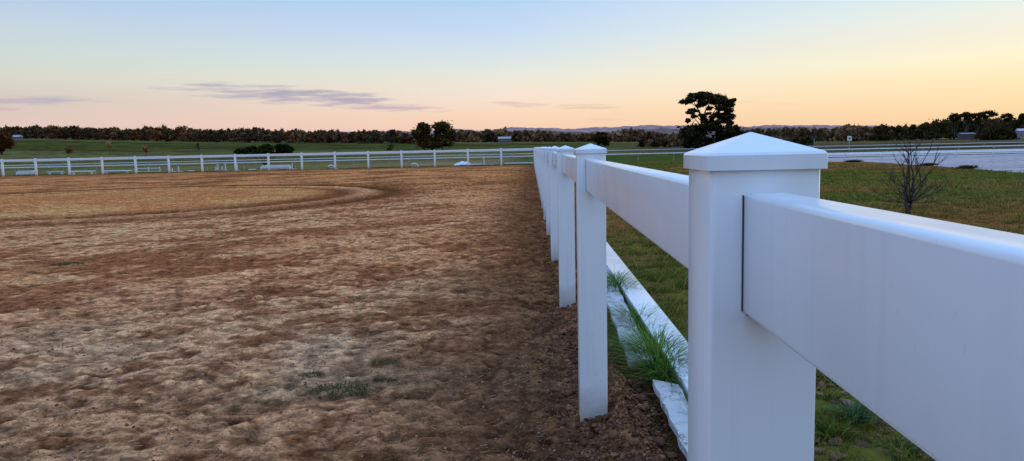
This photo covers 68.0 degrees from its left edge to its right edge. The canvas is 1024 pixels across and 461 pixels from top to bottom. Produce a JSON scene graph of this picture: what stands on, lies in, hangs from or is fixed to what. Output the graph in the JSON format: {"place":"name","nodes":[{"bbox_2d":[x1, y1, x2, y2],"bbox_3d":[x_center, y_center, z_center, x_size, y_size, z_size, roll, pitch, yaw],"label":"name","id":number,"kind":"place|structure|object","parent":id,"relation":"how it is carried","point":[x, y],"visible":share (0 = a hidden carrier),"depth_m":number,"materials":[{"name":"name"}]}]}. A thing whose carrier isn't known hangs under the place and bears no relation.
{"place":"outdoors","nodes":[
{"label":"outdoors","id":0,"kind":"place"},
{"bbox_2d":[0,165,650,460],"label":"arena ground","id":1,"kind":"structure","parent":0,"point":[65,215],"depth_m":5.76,"materials":[{"name":"soil"}]},
{"bbox_2d":[50,262,86,265],"bbox_3d":[-5.082,0.373,8.673,0.363,0.023,0.339,4,8,40],"label":"weed patch","id":2,"kind":"object","parent":1,"relation":"on","point":[65,264],"visible":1,"depth_m":8.66,"materials":[{"name":"green plant"}]},
{"bbox_2d":[296,369,325,376],"bbox_3d":[-1.101,0.785,4.167,0.178,0.022,0.155,-1,6,0],"label":"weed patch","id":3,"kind":"object","parent":1,"relation":"on","point":[313,373],"visible":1,"depth_m":4.18,"materials":[{"name":"green plant"}]},
{"bbox_2d":[7,238,651,460],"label":"dry straw","id":4,"kind":"object","parent":1,"relation":"on","point":[394,390],"visible":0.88,"depth_m":3.70,"materials":[{"name":"beige plant"}]},
{"bbox_2d":[308,380,377,396],"bbox_3d":[-0.870,0.811,3.912,0.384,0.022,0.285,-1,6,0],"label":"weed patch","id":5,"kind":"object","parent":1,"relation":"on","point":[344,386],"visible":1,"depth_m":3.91,"materials":[{"name":"green plant"}]},
{"bbox_2d":[0,200,686,460],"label":"soil clods","id":6,"kind":"object","parent":1,"relation":"on","point":[655,438],"visible":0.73,"depth_m":3.53,"materials":[{"name":"brown soil"}]},
{"bbox_2d":[370,358,398,364],"bbox_3d":[-0.738,0.754,4.391,0.189,0.021,0.175,4,8,41],"label":"weed patch","id":7,"kind":"object","parent":1,"relation":"on","point":[372,362],"visible":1,"depth_m":4.39,"materials":[{"name":"green plant"}]},
{"bbox_2d":[373,376,399,382],"bbox_3d":[-0.680,0.790,4.047,0.200,0.022,0.136,-1,6,0],"label":"weed patch","id":8,"kind":"object","parent":1,"relation":"on","point":[383,381],"visible":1,"depth_m":4.05,"materials":[{"name":"green plant"}]},
{"bbox_2d":[0,161,682,175],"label":"verge grass","id":9,"kind":"structure","parent":0,"point":[317,168],"depth_m":55.12,"materials":[{"name":"green plant"}]},
{"bbox_2d":[50,127,832,141],"bbox_3d":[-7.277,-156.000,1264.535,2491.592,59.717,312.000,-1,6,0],"label":"hills","id":10,"kind":"structure","parent":0,"point":[664,130],"depth_m":1272.67,"materials":[{"name":"green plant"}]},
{"bbox_2d":[0,137,1023,460],"bbox_3d":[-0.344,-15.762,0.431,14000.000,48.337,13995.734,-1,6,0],"label":"ground","id":11,"kind":"structure","parent":0,"point":[98,149],"depth_m":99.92,"materials":[{"name":"green plant"}]},
{"bbox_2d":[0,127,15,154],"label":"autumn tree","id":12,"kind":"object","parent":11,"relation":"on","point":[7,141],"visible":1,"depth_m":148.15,"materials":[{"name":"brown plant"}]},
{"bbox_2d":[12,135,22,138],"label":"farm shed","id":13,"kind":"structure","parent":11,"relation":"on","point":[17,137],"depth_m":335.95,"materials":[{"name":"white metal"}]},
{"bbox_2d":[16,171,34,175],"bbox_3d":[-35.420,-4.180,55.364,1.373,0.348,0.400,-1,6,0],"label":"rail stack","id":14,"kind":"object","parent":11,"relation":"on","point":[20,173],"visible":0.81,"depth_m":55.21,"materials":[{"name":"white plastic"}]},
{"bbox_2d":[47,171,63,173],"bbox_3d":[-33.648,-4.179,55.971,1.256,0.345,0.295,-1,6,0],"label":"jump pole","id":15,"kind":"object","parent":11,"relation":"on","point":[61,172],"visible":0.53,"depth_m":55.93,"materials":[{"name":"white paint"}]},
{"bbox_2d":[65,146,73,157],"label":"sapling","id":16,"kind":"object","parent":11,"relation":"on","point":[68,149],"visible":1,"depth_m":123.96,"materials":[{"name":"brown plant"}]},
{"bbox_2d":[71,171,94,174],"bbox_3d":[-31.666,-4.225,55.971,1.845,0.350,0.295,-1,6,0],"label":"jump pole","id":17,"kind":"object","parent":11,"relation":"on","point":[91,172],"visible":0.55,"depth_m":55.91,"materials":[{"name":"white paint"}]},
{"bbox_2d":[106,141,112,155],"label":"sapling","id":18,"kind":"object","parent":11,"relation":"on","point":[109,145],"visible":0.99,"depth_m":133.91,"materials":[{"name":"brown plant"}]},
{"bbox_2d":[104,170,130,173],"bbox_3d":[-29.154,-4.270,55.972,2.160,0.330,0.295,-1,6,0],"label":"jump pole","id":19,"kind":"object","parent":11,"relation":"on","point":[117,171],"visible":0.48,"depth_m":55.92,"materials":[{"name":"white paint"}]},
{"bbox_2d":[142,146,148,152],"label":"sapling","id":20,"kind":"object","parent":11,"relation":"on","point":[145,149],"visible":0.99,"depth_m":129.05,"materials":[{"name":"orange plant"}]},
{"bbox_2d":[137,167,159,171],"bbox_3d":[-26.821,-4.458,55.984,1.728,0.420,0.102,-1,6,0],"label":"jump","id":21,"kind":"object","parent":11,"relation":"on","point":[148,168],"visible":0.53,"depth_m":55.94,"materials":[{"name":"white paint"}]},
{"bbox_2d":[0,124,414,143],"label":"wood","id":22,"kind":"object","parent":11,"relation":"on","point":[178,133],"visible":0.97,"depth_m":351.92,"materials":[{"name":"green plant"}]},
{"bbox_2d":[233,142,294,164],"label":"evergreen shrub","id":23,"kind":"object","parent":11,"relation":"on","point":[278,147],"visible":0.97,"depth_m":86.78,"materials":[{"name":"green plant"}]},
{"bbox_2d":[0,148,532,175],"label":"post and rail fence","id":24,"kind":"object","parent":11,"relation":"on","point":[168,157],"visible":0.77,"depth_m":54.25,"materials":[{"name":"white plastic"}]},
{"bbox_2d":[260,165,290,169],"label":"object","id":25,"kind":"object","parent":11,"relation":"on","point":[279,166],"visible":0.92,"depth_m":55.84,"materials":[{"name":"white paint"}]},
{"bbox_2d":[386,144,394,154],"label":"sapling","id":26,"kind":"object","parent":11,"relation":"on","point":[390,147],"visible":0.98,"depth_m":148.59,"materials":[{"name":"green plant"}]},
{"bbox_2d":[409,120,457,149],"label":"round tree","id":27,"kind":"object","parent":11,"relation":"on","point":[422,136],"visible":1,"depth_m":162.79,"materials":[{"name":"green plant"}]},
{"bbox_2d":[498,137,510,142],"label":"farm shed","id":28,"kind":"structure","parent":11,"relation":"on","point":[504,139],"depth_m":395.62,"materials":[{"name":"white metal"}]},
{"bbox_2d":[0,145,1023,173],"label":"running rail","id":29,"kind":"object","parent":11,"relation":"on","point":[316,161],"visible":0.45,"depth_m":61.39,"materials":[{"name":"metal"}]},
{"bbox_2d":[0,142,1023,173],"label":"running rail","id":30,"kind":"object","parent":11,"relation":"on","point":[452,155],"visible":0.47,"depth_m":85.80,"materials":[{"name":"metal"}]},
{"bbox_2d":[505,162,532,163],"bbox_3d":[0.498,-5.083,57.362,2.126,0.100,0.100,-1,6,0],"label":"jump pole","id":31,"kind":"object","parent":11,"relation":"on","point":[521,163],"visible":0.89,"depth_m":57.33,"materials":[{"name":"white paint"}]},
{"bbox_2d":[453,126,681,141],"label":"wood","id":32,"kind":"object","parent":11,"relation":"on","point":[622,135],"visible":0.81,"depth_m":434.13,"materials":[{"name":"green plant"}]},
{"bbox_2d":[592,130,610,146],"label":"round tree","id":33,"kind":"object","parent":11,"relation":"on","point":[599,138],"visible":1,"depth_m":188.20,"materials":[{"name":"green plant"}]},
{"bbox_2d":[607,266,652,301],"bbox_3d":[0.872,0.429,6.370,0.918,0.194,1.076,3,7,34],"label":"grass tuft","id":34,"kind":"object","parent":11,"relation":"on","point":[614,279],"visible":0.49,"depth_m":6.30,"materials":[{"name":"green plant"}]},
{"bbox_2d":[573,319,687,391],"bbox_3d":[0.808,0.665,4.162,1.087,0.204,1.428,0,6,16],"label":"grass tuft","id":35,"kind":"object","parent":11,"relation":"on","point":[658,367],"visible":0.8,"depth_m":4.10,"materials":[{"name":"green plant"}]},
{"bbox_2d":[607,267,653,366],"bbox_3d":[0.783,0.517,5.868,0.140,0.032,3.612,-2,6,3],"label":"old board","id":36,"kind":"object","parent":11,"relation":"on","point":[617,297],"visible":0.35,"depth_m":5.04,"materials":[{"name":"white paint"}]},
{"bbox_2d":[607,299,681,340],"bbox_3d":[0.836,0.595,4.976,0.793,0.167,1.292,-1,6,0],"label":"grass tuft","id":37,"kind":"object","parent":11,"relation":"on","point":[634,314],"visible":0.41,"depth_m":5.03,"materials":[{"name":"green plant"}]},
{"bbox_2d":[606,242,687,397],"bbox_3d":[0.951,0.584,5.223,0.175,0.060,7.700,-1,6,2],"label":"loose rail","id":38,"kind":"object","parent":11,"relation":"on","point":[637,297],"visible":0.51,"depth_m":5.23,"materials":[{"name":"white plastic"}]},
{"bbox_2d":[653,379,687,460],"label":"old board","id":39,"kind":"object","parent":11,"relation":"on","point":[667,394],"visible":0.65,"depth_m":3.33,"materials":[{"name":"white paint"}]},
{"bbox_2d":[673,388,687,417],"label":"grass tuft","id":40,"kind":"object","parent":11,"relation":"on","point":[683,398],"visible":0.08,"depth_m":3.45,"materials":[{"name":"green plant"}]},
{"bbox_2d":[678,91,736,145],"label":"umbrella pine","id":41,"kind":"object","parent":11,"relation":"on","point":[725,104],"visible":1,"depth_m":146.43,"materials":[{"name":"green plant"}]},
{"bbox_2d":[673,120,746,148],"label":"evergreen shrub","id":42,"kind":"object","parent":11,"relation":"on","point":[692,134],"visible":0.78,"depth_m":146.89,"materials":[{"name":"green plant"}]},
{"bbox_2d":[636,135,814,146],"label":"wood","id":43,"kind":"object","parent":11,"relation":"on","point":[676,142],"visible":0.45,"depth_m":192.66,"materials":[{"name":"green plant"}]},
{"bbox_2d":[533,132,1023,460],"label":"post and rail fence","id":44,"kind":"object","parent":11,"relation":"on","point":[910,327],"visible":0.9,"depth_m":0.76,"materials":[{"name":"white plastic"}]},
{"bbox_2d":[745,125,868,141],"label":"wood","id":45,"kind":"object","parent":11,"relation":"on","point":[824,134],"visible":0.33,"depth_m":366.29,"materials":[{"name":"green plant"}]},
{"bbox_2d":[815,388,849,402],"bbox_3d":[1.512,0.786,3.595,0.219,0.046,0.218,-7,8,-40],"label":"leafy weed","id":46,"kind":"object","parent":11,"relation":"on","point":[830,396],"visible":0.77,"depth_m":3.60,"materials":[{"name":"green plant"}]},
{"bbox_2d":[814,417,858,438],"bbox_3d":[1.340,0.832,3.171,0.244,0.054,0.223,-1,6,0],"label":"leafy weed","id":47,"kind":"object","parent":11,"relation":"on","point":[828,432],"visible":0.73,"depth_m":3.17,"materials":[{"name":"green plant"}]},
{"bbox_2d":[818,398,878,426],"bbox_3d":[1.486,0.798,3.308,0.396,0.084,0.314,-1,6,0],"label":"leafy weed","id":48,"kind":"object","parent":11,"relation":"on","point":[863,409],"visible":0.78,"depth_m":3.33,"materials":[{"name":"green plant"}]},
{"bbox_2d":[847,136,851,146],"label":"marker sign","id":49,"kind":"object","parent":11,"relation":"on","point":[849,138],"visible":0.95,"depth_m":90.44,"materials":[{"name":"metal"}]},
{"bbox_2d":[829,123,874,141],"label":"wood","id":50,"kind":"object","parent":11,"relation":"on","point":[857,133],"visible":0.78,"depth_m":341.97,"materials":[{"name":"green plant"}]},
{"bbox_2d":[842,159,863,161],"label":"weed clump","id":51,"kind":"object","parent":11,"relation":"on","point":[854,160],"visible":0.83,"depth_m":43.48,"materials":[{"name":"green plant"}]},
{"bbox_2d":[814,368,935,460],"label":"soil clods","id":52,"kind":"object","parent":11,"relation":"on","point":[819,385],"visible":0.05,"depth_m":3.10,"materials":[{"name":"brown soil"}]},
{"bbox_2d":[861,432,921,456],"bbox_3d":[1.526,0.849,3.013,0.200,0.046,0.241,-7,9,-44],"label":"leafy weed","id":53,"kind":"object","parent":11,"relation":"on","point":[913,449],"visible":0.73,"depth_m":3.02,"materials":[{"name":"green plant"}]},
{"bbox_2d":[871,131,949,212],"bbox_3d":[6.355,-0.903,12.144,1.195,1.459,0.652,1,7,20],"label":"bare shrub","id":54,"kind":"object","parent":11,"relation":"on","point":[909,199],"visible":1,"depth_m":12.20,"materials":[{"name":"brown plant"}]},
{"bbox_2d":[914,163,936,165],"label":"weed clump","id":55,"kind":"object","parent":11,"relation":"on","point":[927,164],"visible":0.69,"depth_m":34.74,"materials":[{"name":"green plant"}]},
{"bbox_2d":[828,149,1023,159],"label":"board edging","id":56,"kind":"object","parent":11,"relation":"on","point":[946,152],"visible":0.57,"depth_m":49.10,"materials":[{"name":"white plastic"}]},
{"bbox_2d":[868,117,1023,140],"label":"wood","id":57,"kind":"object","parent":11,"relation":"on","point":[937,129],"visible":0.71,"depth_m":305.18,"materials":[{"name":"green plant"}]},
{"bbox_2d":[948,113,962,139],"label":"pine tree","id":58,"kind":"object","parent":11,"relation":"on","point":[951,116],"visible":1,"depth_m":286.88,"materials":[{"name":"green plant"}]},
{"bbox_2d":[957,132,975,139],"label":"farm shed","id":59,"kind":"structure","parent":11,"relation":"on","point":[964,136],"depth_m":267.19,"materials":[{"name":"grey metal"}]},
{"bbox_2d":[951,164,982,168],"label":"weed clump","id":60,"kind":"object","parent":11,"relation":"on","point":[968,166],"visible":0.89,"depth_m":30.67,"materials":[{"name":"green plant"}]},
{"bbox_2d":[960,112,974,132],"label":"pine tree","id":61,"kind":"object","parent":11,"relation":"on","point":[966,116],"visible":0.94,"depth_m":289.77,"materials":[{"name":"green plant"}]},
{"bbox_2d":[973,112,981,134],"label":"pine tree","id":62,"kind":"object","parent":11,"relation":"on","point":[977,118],"visible":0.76,"depth_m":295.97,"materials":[{"name":"green plant"}]},
{"bbox_2d":[977,110,997,128],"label":"pine tree","id":63,"kind":"object","parent":11,"relation":"on","point":[991,113],"visible":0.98,"depth_m":292.40,"materials":[{"name":"green plant"}]},
{"bbox_2d":[970,122,1021,139],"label":"dense tree","id":64,"kind":"object","parent":11,"relation":"on","point":[999,131],"visible":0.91,"depth_m":226.11,"materials":[{"name":"green plant"}]},
{"bbox_2d":[999,113,1014,121],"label":"pine tree","id":65,"kind":"object","parent":11,"relation":"on","point":[1009,116],"visible":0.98,"depth_m":298.81,"materials":[{"name":"green plant"}]},
{"bbox_2d":[1018,113,1023,128],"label":"pine tree","id":66,"kind":"object","parent":11,"relation":"on","point":[1021,115],"visible":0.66,"depth_m":301.79,"materials":[{"name":"green plant"}]},
{"bbox_2d":[0,0,1023,131],"label":"sky","id":67,"kind":"structure","parent":0,"point":[311,65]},
{"bbox_2d":[340,125,876,133],"bbox_3d":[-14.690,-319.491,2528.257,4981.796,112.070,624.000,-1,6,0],"label":"hills","id":68,"kind":"structure","parent":0,"point":[600,129],"depth_m":2543.95,"materials":[{"name":"grey"}]},
{"bbox_2d":[828,153,1023,172],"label":"sand track","id":69,"kind":"structure","parent":0,"point":[1008,162],"depth_m":41.83,"materials":[{"name":"white sand"}]},
{"bbox_2d":[1015,129,1023,137],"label":"farm shed","id":70,"kind":"structure","parent":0,"point":[1019,131],"depth_m":282.53,"materials":[{"name":"grey metal"}]}
]}

